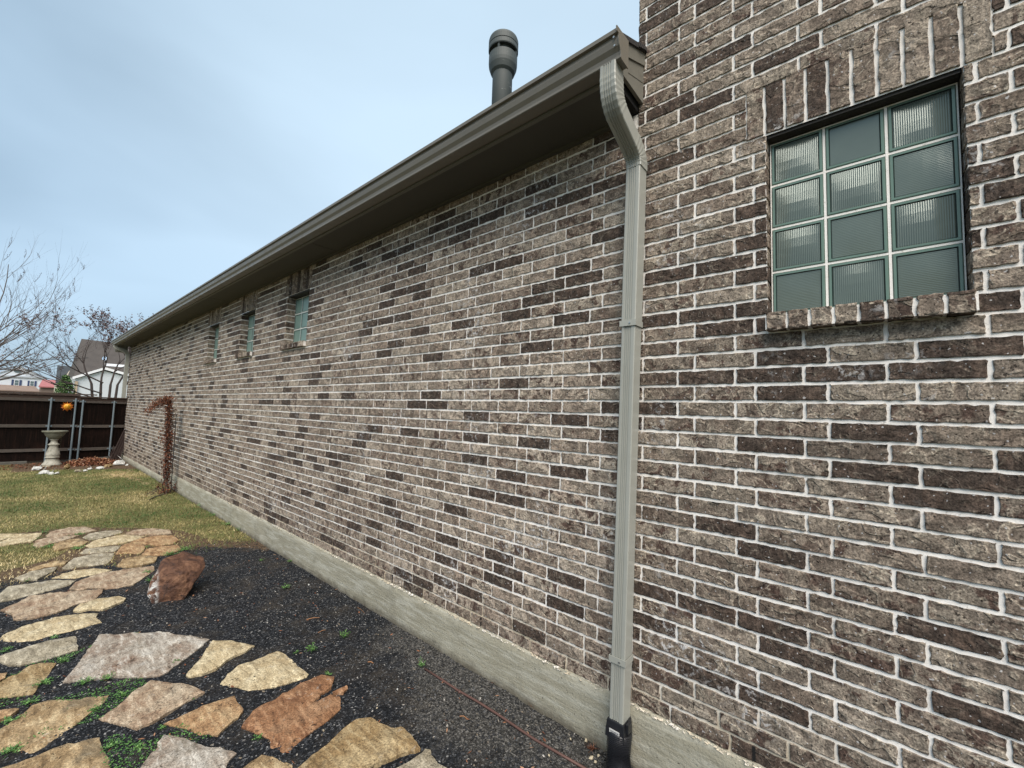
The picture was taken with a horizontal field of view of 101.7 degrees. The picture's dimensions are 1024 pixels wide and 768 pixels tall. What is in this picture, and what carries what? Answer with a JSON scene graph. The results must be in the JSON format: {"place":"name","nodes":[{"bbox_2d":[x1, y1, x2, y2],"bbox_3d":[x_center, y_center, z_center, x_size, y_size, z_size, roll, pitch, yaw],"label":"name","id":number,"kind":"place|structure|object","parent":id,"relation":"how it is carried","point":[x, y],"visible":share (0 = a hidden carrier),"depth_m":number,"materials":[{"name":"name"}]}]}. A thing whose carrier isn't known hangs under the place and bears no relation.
{"place":"outdoors","nodes":[
{"label":"outdoors","id":0,"kind":"place"},
{"bbox_2d":[0,367,43,393],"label":"white house","id":1,"kind":"structure","parent":0,"point":[24,383],"depth_m":96.52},
{"bbox_2d":[39,379,55,393],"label":"red roofed house","id":2,"kind":"structure","parent":0,"point":[45,386],"depth_m":80.50,"materials":[{"name":"red"}]},
{"bbox_2d":[54,366,73,392],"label":"grey roofed house","id":3,"kind":"structure","parent":0,"point":[65,370],"depth_m":52.40,"materials":[{"name":"stone"}]},
{"bbox_2d":[68,339,130,398],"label":"neighbour house","id":4,"kind":"structure","parent":0,"point":[93,362],"depth_m":28.70,"materials":[{"name":"white"}]},
{"bbox_2d":[0,468,255,587],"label":"lawn grass","id":5,"kind":"structure","parent":0,"point":[36,487],"depth_m":6.74,"materials":[{"name":"green plant"}]},
{"bbox_2d":[2,536,545,767],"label":"leaf scraps","id":6,"kind":"object","parent":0,"point":[300,683],"visible":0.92,"depth_m":2.58,"materials":[{"name":"brown plant"}]},
{"bbox_2d":[0,458,632,767],"bbox_3d":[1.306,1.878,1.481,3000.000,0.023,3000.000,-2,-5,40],"label":"ground","id":7,"kind":"structure","parent":0,"point":[258,750],"depth_m":2.94,"materials":[{"name":"black gravel"}]},
{"bbox_2d":[0,673,5,681],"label":"flagstone","id":8,"kind":"object","parent":7,"relation":"on","point":[2,676],"visible":0.71,"depth_m":2.57,"materials":[{"name":"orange stone"}]},
{"bbox_2d":[0,707,18,722],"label":"flagstone","id":9,"kind":"object","parent":7,"relation":"on","point":[8,712],"visible":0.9,"depth_m":2.27,"materials":[{"name":"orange stone"}]},
{"bbox_2d":[0,742,22,759],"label":"weed","id":10,"kind":"object","parent":7,"relation":"on","point":[8,750],"visible":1,"depth_m":2.04,"materials":[{"name":"green plant"}]},
{"bbox_2d":[0,533,24,540],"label":"flagstone","id":11,"kind":"object","parent":7,"relation":"on","point":[5,536],"visible":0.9,"depth_m":5.18,"materials":[{"name":"stone"}]},
{"bbox_2d":[0,461,26,464],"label":"edging board","id":12,"kind":"object","parent":7,"relation":"on","point":[13,462],"visible":1,"depth_m":10.85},
{"bbox_2d":[2,712,26,724],"bbox_3d":[-2.669,1.788,2.234,0.099,0.029,0.114,-2,-5,40],"label":"weed","id":13,"kind":"object","parent":7,"relation":"on","point":[9,720],"visible":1,"depth_m":2.23,"materials":[{"name":"green plant"}]},
{"bbox_2d":[0,533,41,546],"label":"flagstone","id":14,"kind":"object","parent":7,"relation":"on","point":[27,538],"visible":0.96,"depth_m":5.05,"materials":[{"name":"stone"}]},
{"bbox_2d":[0,661,56,698],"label":"flagstone","id":15,"kind":"object","parent":7,"relation":"on","point":[21,684],"visible":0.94,"depth_m":2.52,"materials":[{"name":"brown stone"}]},
{"bbox_2d":[18,695,44,707],"bbox_3d":[-2.730,1.798,2.373,0.106,0.024,0.114,-2,-5,40],"label":"weed","id":16,"kind":"object","parent":7,"relation":"on","point":[29,701],"visible":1,"depth_m":2.37,"materials":[{"name":"green plant"}]},
{"bbox_2d":[15,567,56,581],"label":"flagstone","id":17,"kind":"object","parent":7,"relation":"on","point":[36,575],"visible":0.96,"depth_m":4.05,"materials":[{"name":"grey stone"}]},
{"bbox_2d":[31,466,42,469],"bbox_3d":[-11.505,2.019,10.120,0.172,0.122,0.181,2,-4,0],"label":"rock","id":18,"kind":"object","parent":7,"relation":"on","point":[37,468],"visible":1,"depth_m":10.07,"materials":[{"name":"white stone"}]},
{"bbox_2d":[0,580,75,601],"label":"flagstone","id":19,"kind":"object","parent":7,"relation":"on","point":[11,593],"visible":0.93,"depth_m":3.76,"materials":[{"name":"grey stone"}]},
{"bbox_2d":[0,636,77,667],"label":"flagstone","id":20,"kind":"object","parent":7,"relation":"on","point":[40,652],"visible":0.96,"depth_m":2.82,"materials":[{"name":"grey stone"}]},
{"bbox_2d":[0,392,80,461],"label":"fence","id":21,"kind":"object","parent":7,"relation":"on","point":[34,418],"visible":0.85,"depth_m":11.21,"materials":[{"name":"brown wood"}]},
{"bbox_2d":[61,401,72,409],"bbox_3d":[-12.327,0.622,11.561,0.071,0.288,0.278,-2,-5,40],"label":"sun ornament","id":22,"kind":"object","parent":21,"relation":"attached to","point":[66,406],"visible":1,"depth_m":11.56,"materials":[{"name":"orange metal"}]},
{"bbox_2d":[39,467,49,473],"bbox_3d":[-10.729,1.976,9.566,0.205,0.189,0.217,4,-5,-27],"label":"rock","id":23,"kind":"object","parent":7,"relation":"on","point":[43,471],"visible":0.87,"depth_m":9.54,"materials":[{"name":"white stone"}]},
{"bbox_2d":[32,676,58,685],"bbox_3d":[-2.844,1.803,2.529,0.116,0.030,0.133,3,-4,-20],"label":"weed","id":24,"kind":"object","parent":7,"relation":"on","point":[46,680],"visible":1,"depth_m":2.54,"materials":[{"name":"green plant"}]},
{"bbox_2d":[28,560,67,571],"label":"flagstone","id":25,"kind":"object","parent":7,"relation":"on","point":[52,564],"visible":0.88,"depth_m":4.31,"materials":[{"name":"beige stone"}]},
{"bbox_2d":[0,391,96,451],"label":"fence","id":26,"kind":"object","parent":7,"relation":"on","point":[48,393],"visible":0.12,"depth_m":12.43,"materials":[{"name":"brown wood"}]},
{"bbox_2d":[0,613,100,641],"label":"flagstone","id":27,"kind":"object","parent":7,"relation":"on","point":[39,630],"visible":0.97,"depth_m":3.14,"materials":[{"name":"stone"}]},
{"bbox_2d":[0,588,102,620],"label":"flagstone","id":28,"kind":"object","parent":7,"relation":"on","point":[30,607],"visible":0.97,"depth_m":3.49,"materials":[{"name":"beige stone"}]},
{"bbox_2d":[0,229,107,380],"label":"bare tree","id":29,"kind":"object","parent":7,"relation":"on","point":[22,345],"visible":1,"depth_m":10.18,"materials":[{"name":"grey plant"}]},
{"bbox_2d":[0,696,107,753],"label":"flagstone","id":30,"kind":"object","parent":7,"relation":"on","point":[27,727],"visible":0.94,"depth_m":2.21,"materials":[{"name":"beige stone"}]},
{"bbox_2d":[87,704,103,711],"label":"weed","id":31,"kind":"object","parent":30,"relation":"on","point":[97,707],"visible":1,"depth_m":2.33,"materials":[{"name":"green plant"}]},
{"bbox_2d":[41,430,67,465],"bbox_3d":[-12.042,1.677,10.952,0.484,0.895,0.484,-2,-5,40],"label":"bird bath","id":32,"kind":"object","parent":7,"relation":"on","point":[52,455],"visible":1,"depth_m":10.87,"materials":[{"name":"beige concrete"}]},
{"bbox_2d":[3,737,109,767],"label":"flagstone","id":33,"kind":"object","parent":7,"relation":"on","point":[84,754],"visible":1,"depth_m":2.00,"materials":[{"name":"beige stone"}]},
{"bbox_2d":[33,535,79,548],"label":"flagstone","id":34,"kind":"object","parent":7,"relation":"on","point":[44,541],"visible":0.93,"depth_m":5.05,"materials":[{"name":"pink stone"}]},
{"bbox_2d":[0,456,115,469],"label":"leaf litter","id":35,"kind":"object","parent":7,"relation":"on","point":[89,461],"visible":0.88,"depth_m":11.13,"materials":[{"name":"brown plant"}]},
{"bbox_2d":[54,374,75,409],"bbox_3d":[-21.964,0.990,20.334,1.584,2.965,1.655,-2,-5,40],"label":"evergreen shrub","id":36,"kind":"object","parent":7,"relation":"on","point":[65,377],"visible":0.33,"depth_m":20.42,"materials":[{"name":"green plant"}]},
{"bbox_2d":[57,654,72,662],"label":"weed","id":37,"kind":"object","parent":7,"relation":"on","point":[62,660],"visible":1,"depth_m":2.75,"materials":[{"name":"green plant"}]},
{"bbox_2d":[52,538,88,551],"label":"flagstone","id":38,"kind":"object","parent":7,"relation":"on","point":[68,544],"visible":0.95,"depth_m":4.92,"materials":[{"name":"beige stone"}]},
{"bbox_2d":[45,526,96,537],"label":"flagstone","id":39,"kind":"object","parent":7,"relation":"on","point":[68,531],"visible":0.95,"depth_m":5.42,"materials":[{"name":"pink stone"}]},
{"bbox_2d":[0,300,153,398],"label":"bare tree","id":40,"kind":"object","parent":7,"relation":"on","point":[105,322],"visible":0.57,"depth_m":15.50,"materials":[{"name":"brown plant"}]},
{"bbox_2d":[52,568,111,578],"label":"flagstone","id":41,"kind":"object","parent":7,"relation":"on","point":[75,574],"visible":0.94,"depth_m":4.13,"materials":[{"name":"stone"}]},
{"bbox_2d":[72,676,94,686],"bbox_3d":[-2.605,1.813,2.546,0.104,0.027,0.116,-2,-5,40],"label":"weed","id":42,"kind":"object","parent":7,"relation":"on","point":[84,681],"visible":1,"depth_m":2.55,"materials":[{"name":"green plant"}]},
{"bbox_2d":[61,553,114,569],"bbox_3d":[-4.534,1.912,4.494,0.359,0.048,0.466,4,-5,-31],"label":"flagstone","id":43,"kind":"object","parent":7,"relation":"on","point":[96,559],"visible":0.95,"depth_m":4.45,"materials":[{"name":"grey stone"}]},
{"bbox_2d":[73,596,124,612],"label":"flagstone","id":44,"kind":"object","parent":7,"relation":"on","point":[100,604],"visible":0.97,"depth_m":3.50,"materials":[{"name":"stone"}]},
{"bbox_2d":[78,545,121,553],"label":"flagstone","id":45,"kind":"object","parent":7,"relation":"on","point":[103,549],"visible":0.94,"depth_m":4.80,"materials":[{"name":"grey stone"}]},
{"bbox_2d":[73,396,127,458],"bbox_3d":[-11.948,1.346,12.121,0.149,1.926,1.002,-1,-5,36],"label":"fence","id":46,"kind":"object","parent":7,"relation":"on","point":[100,426],"visible":0.93,"depth_m":12.09,"materials":[{"name":"brown wood"}]},
{"bbox_2d":[83,530,121,540],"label":"flagstone","id":47,"kind":"object","parent":7,"relation":"on","point":[97,535],"visible":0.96,"depth_m":5.35,"materials":[{"name":"grey stone"}]},
{"bbox_2d":[0,647,210,767],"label":"creeping weeds","id":48,"kind":"object","parent":7,"relation":"on","point":[114,695],"visible":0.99,"depth_m":2.21,"materials":[{"name":"green plant"}]},
{"bbox_2d":[99,671,115,679],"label":"weed","id":49,"kind":"object","parent":7,"relation":"on","point":[107,677],"visible":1,"depth_m":2.59,"materials":[{"name":"green plant"}]},
{"bbox_2d":[68,566,153,590],"bbox_3d":[-3.874,1.901,4.070,0.524,0.052,0.574,3,-4,-14],"label":"flagstone","id":50,"kind":"object","parent":7,"relation":"on","point":[119,579],"visible":0.92,"depth_m":3.99,"materials":[{"name":"beige stone"}]},
{"bbox_2d":[100,739,122,749],"bbox_3d":[-1.997,1.800,2.083,0.078,0.025,0.086,-2,-5,40],"label":"weed","id":51,"kind":"object","parent":7,"relation":"on","point":[110,745],"visible":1,"depth_m":2.08,"materials":[{"name":"green plant"}]},
{"bbox_2d":[108,446,120,459],"bbox_3d":[-11.709,2.015,12.244,0.454,0.436,1.375,4,-5,-31],"label":"brush pile","id":52,"kind":"object","parent":7,"relation":"on","point":[111,453],"visible":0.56,"depth_m":12.01,"materials":[{"name":"plant"}]},
{"bbox_2d":[85,535,144,548],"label":"flagstone","id":53,"kind":"object","parent":7,"relation":"on","point":[115,540],"visible":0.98,"depth_m":5.12,"materials":[{"name":"stone"}]},
{"bbox_2d":[110,430,124,459],"bbox_3d":[-11.502,1.821,12.234,0.164,0.949,0.497,2,-4,3],"label":"lattice panel","id":54,"kind":"object","parent":7,"relation":"on","point":[119,448],"visible":0.61,"depth_m":12.24,"materials":[{"name":"wood"}]},
{"bbox_2d":[112,458,124,464],"bbox_3d":[-10.639,2.059,11.302,0.266,0.282,0.256,-2,-5,40],"label":"rock","id":55,"kind":"object","parent":7,"relation":"on","point":[119,462],"visible":1,"depth_m":11.23,"materials":[{"name":"white stone"}]},
{"bbox_2d":[118,690,128,697],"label":"weed","id":56,"kind":"object","parent":7,"relation":"on","point":[122,693],"visible":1,"depth_m":2.45,"materials":[{"name":"green plant"}]},
{"bbox_2d":[116,543,145,554],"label":"flagstone","id":57,"kind":"object","parent":7,"relation":"on","point":[127,548],"visible":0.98,"depth_m":4.85,"materials":[{"name":"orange stone"}]},
{"bbox_2d":[64,631,208,682],"bbox_3d":[-2.591,1.854,2.846,0.798,0.052,0.573,2,-4,-9],"label":"flagstone","id":58,"kind":"object","parent":7,"relation":"on","point":[143,655],"visible":0.97,"depth_m":2.82,"materials":[{"name":"stone"}]},
{"bbox_2d":[116,555,157,567],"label":"flagstone","id":59,"kind":"object","parent":7,"relation":"on","point":[136,561],"visible":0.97,"depth_m":4.47,"materials":[{"name":"beige stone"}]},
{"bbox_2d":[130,742,146,751],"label":"weed","id":60,"kind":"object","parent":7,"relation":"on","point":[139,746],"visible":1,"depth_m":2.07,"materials":[{"name":"green plant"}]},
{"bbox_2d":[126,528,171,535],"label":"flagstone","id":61,"kind":"object","parent":7,"relation":"on","point":[148,532],"visible":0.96,"depth_m":5.48,"materials":[{"name":"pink stone"}]},
{"bbox_2d":[99,680,205,729],"bbox_3d":[-2.054,1.839,2.388,0.414,0.052,0.350,1,-4,9],"label":"flagstone","id":62,"kind":"object","parent":7,"relation":"on","point":[150,702],"visible":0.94,"depth_m":2.37,"materials":[{"name":"beige stone"}]},
{"bbox_2d":[129,535,178,546],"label":"flagstone","id":63,"kind":"object","parent":7,"relation":"on","point":[159,540],"visible":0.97,"depth_m":5.17,"materials":[{"name":"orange stone"}]},
{"bbox_2d":[140,393,179,499],"bbox_3d":[-6.607,1.123,7.882,0.740,1.958,0.828,1,-4,15],"label":"withered vine","id":64,"kind":"object","parent":7,"relation":"on","point":[169,408],"visible":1,"depth_m":7.95,"materials":[{"name":"brown plant"}]},
{"bbox_2d":[142,545,180,555],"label":"flagstone","id":65,"kind":"object","parent":7,"relation":"on","point":[156,551],"visible":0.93,"depth_m":4.82,"materials":[{"name":"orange stone"}]},
{"bbox_2d":[147,551,204,603],"bbox_3d":[-3.028,1.753,3.791,0.351,0.357,0.354,3,-4,-16],"label":"boulder","id":66,"kind":"object","parent":7,"relation":"on","point":[175,577],"visible":0.97,"depth_m":3.68,"materials":[{"name":"brown stone"}]},
{"bbox_2d":[172,545,193,550],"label":"weed","id":67,"kind":"object","parent":7,"relation":"on","point":[183,548],"visible":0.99,"depth_m":4.89,"materials":[{"name":"green plant"}]},
{"bbox_2d":[141,734,236,767],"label":"flagstone","id":68,"kind":"object","parent":7,"relation":"on","point":[172,751],"visible":1,"depth_m":2.03,"materials":[{"name":"stone"}]},
{"bbox_2d":[162,695,243,736],"bbox_3d":[-1.656,1.846,2.265,0.312,0.047,0.333,-2,-5,40],"label":"flagstone","id":69,"kind":"object","parent":7,"relation":"on","point":[218,717],"visible":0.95,"depth_m":2.28,"materials":[{"name":"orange stone"}]},
{"bbox_2d":[186,640,254,677],"bbox_3d":[-2.049,1.870,2.834,0.332,0.054,0.395,1,-4,15],"label":"flagstone","id":70,"kind":"object","parent":7,"relation":"on","point":[216,655],"visible":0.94,"depth_m":2.84,"materials":[{"name":"stone"}]},
{"bbox_2d":[221,651,307,690],"bbox_3d":[-1.600,1.876,2.672,0.450,0.048,0.407,-2,-5,40],"label":"flagstone","id":71,"kind":"object","parent":7,"relation":"on","point":[275,669],"visible":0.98,"depth_m":2.67,"materials":[{"name":"stone"}]},
{"bbox_2d":[243,755,292,767],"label":"flagstone","id":72,"kind":"object","parent":7,"relation":"on","point":[264,761],"visible":1,"depth_m":2.00,"materials":[{"name":"beige stone"}]},
{"bbox_2d":[242,674,340,752],"bbox_3d":[-1.189,1.867,2.389,0.441,0.052,0.528,-1,-5,31],"label":"flagstone","id":73,"kind":"object","parent":7,"relation":"on","point":[297,714],"visible":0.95,"depth_m":2.33,"materials":[{"name":"orange stone"}]},
{"bbox_2d":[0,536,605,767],"bbox_3d":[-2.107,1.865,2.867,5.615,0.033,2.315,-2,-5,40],"label":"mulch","id":74,"kind":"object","parent":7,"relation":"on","point":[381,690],"visible":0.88,"depth_m":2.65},
{"bbox_2d":[424,668,586,767],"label":"irrigation tube","id":75,"kind":"object","parent":74,"relation":"on","point":[459,691],"visible":1,"depth_m":2.32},
{"bbox_2d":[305,642,316,652],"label":"weed","id":76,"kind":"object","parent":7,"relation":"on","point":[312,648],"visible":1,"depth_m":2.95,"materials":[{"name":"green plant"}]},
{"bbox_2d":[333,685,347,695],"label":"flagstone","id":77,"kind":"object","parent":7,"relation":"on","point":[340,691],"visible":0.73,"depth_m":2.53,"materials":[{"name":"orange stone"}]},
{"bbox_2d":[297,717,419,767],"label":"flagstone","id":78,"kind":"object","parent":7,"relation":"on","point":[368,742],"visible":0.98,"depth_m":2.11,"materials":[{"name":"brown stone"}]},
{"bbox_2d":[396,749,443,767],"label":"flagstone","id":79,"kind":"object","parent":7,"relation":"on","point":[423,758],"visible":1,"depth_m":2.04,"materials":[{"name":"grey stone"}]},
{"bbox_2d":[492,682,596,752],"bbox_3d":[0.165,1.894,2.436,0.818,0.025,0.121,-2,-6,44],"label":"dead grass tuft","id":80,"kind":"object","parent":7,"relation":"on","point":[591,747],"visible":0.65,"depth_m":2.17,"materials":[{"name":"brown plant"}]},
{"bbox_2d":[111,0,1023,767],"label":"brick house","id":81,"kind":"structure","parent":7,"relation":"on","point":[661,382],"depth_m":2.04,"materials":[{"name":"brick"}]},
{"bbox_2d":[213,327,218,358],"bbox_3d":[-5.145,-0.720,7.380,0.587,0.602,0.057,-2,-5,40],"label":"window","id":82,"kind":"structure","parent":81,"relation":"in","point":[217,329],"depth_m":7.49,"materials":[{"name":"teal glass"}]},
{"bbox_2d":[246,314,255,351],"bbox_3d":[-3.858,-0.756,6.290,0.582,0.602,0.057,-2,-5,40],"label":"window","id":83,"kind":"structure","parent":81,"relation":"in","point":[250,336],"depth_m":6.37,"materials":[{"name":"teal glass"}]},
{"bbox_2d":[293,295,308,341],"bbox_3d":[-2.547,-0.793,5.181,0.607,0.602,0.057,-2,-5,40],"label":"window","id":84,"kind":"structure","parent":81,"relation":"in","point":[301,310],"depth_m":5.23,"materials":[{"name":"teal glass"}]},
{"bbox_2d":[605,716,631,767],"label":"drain hose","id":85,"kind":"object","parent":81,"relation":"attached to","point":[618,742],"visible":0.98,"depth_m":2.00,"materials":[{"name":"black plastic"}]},
{"bbox_2d":[770,82,966,311],"bbox_3d":[1.436,-0.713,1.741,0.602,0.813,0.057,-2,-5,40],"label":"window","id":86,"kind":"structure","parent":81,"relation":"in","point":[890,176],"depth_m":1.69,"materials":[{"name":"grey glass"}]},
{"bbox_2d":[0,0,639,379],"label":"sky","id":87,"kind":"structure","parent":0,"point":[175,141],"materials":[{"name":"blue"}]}
]}

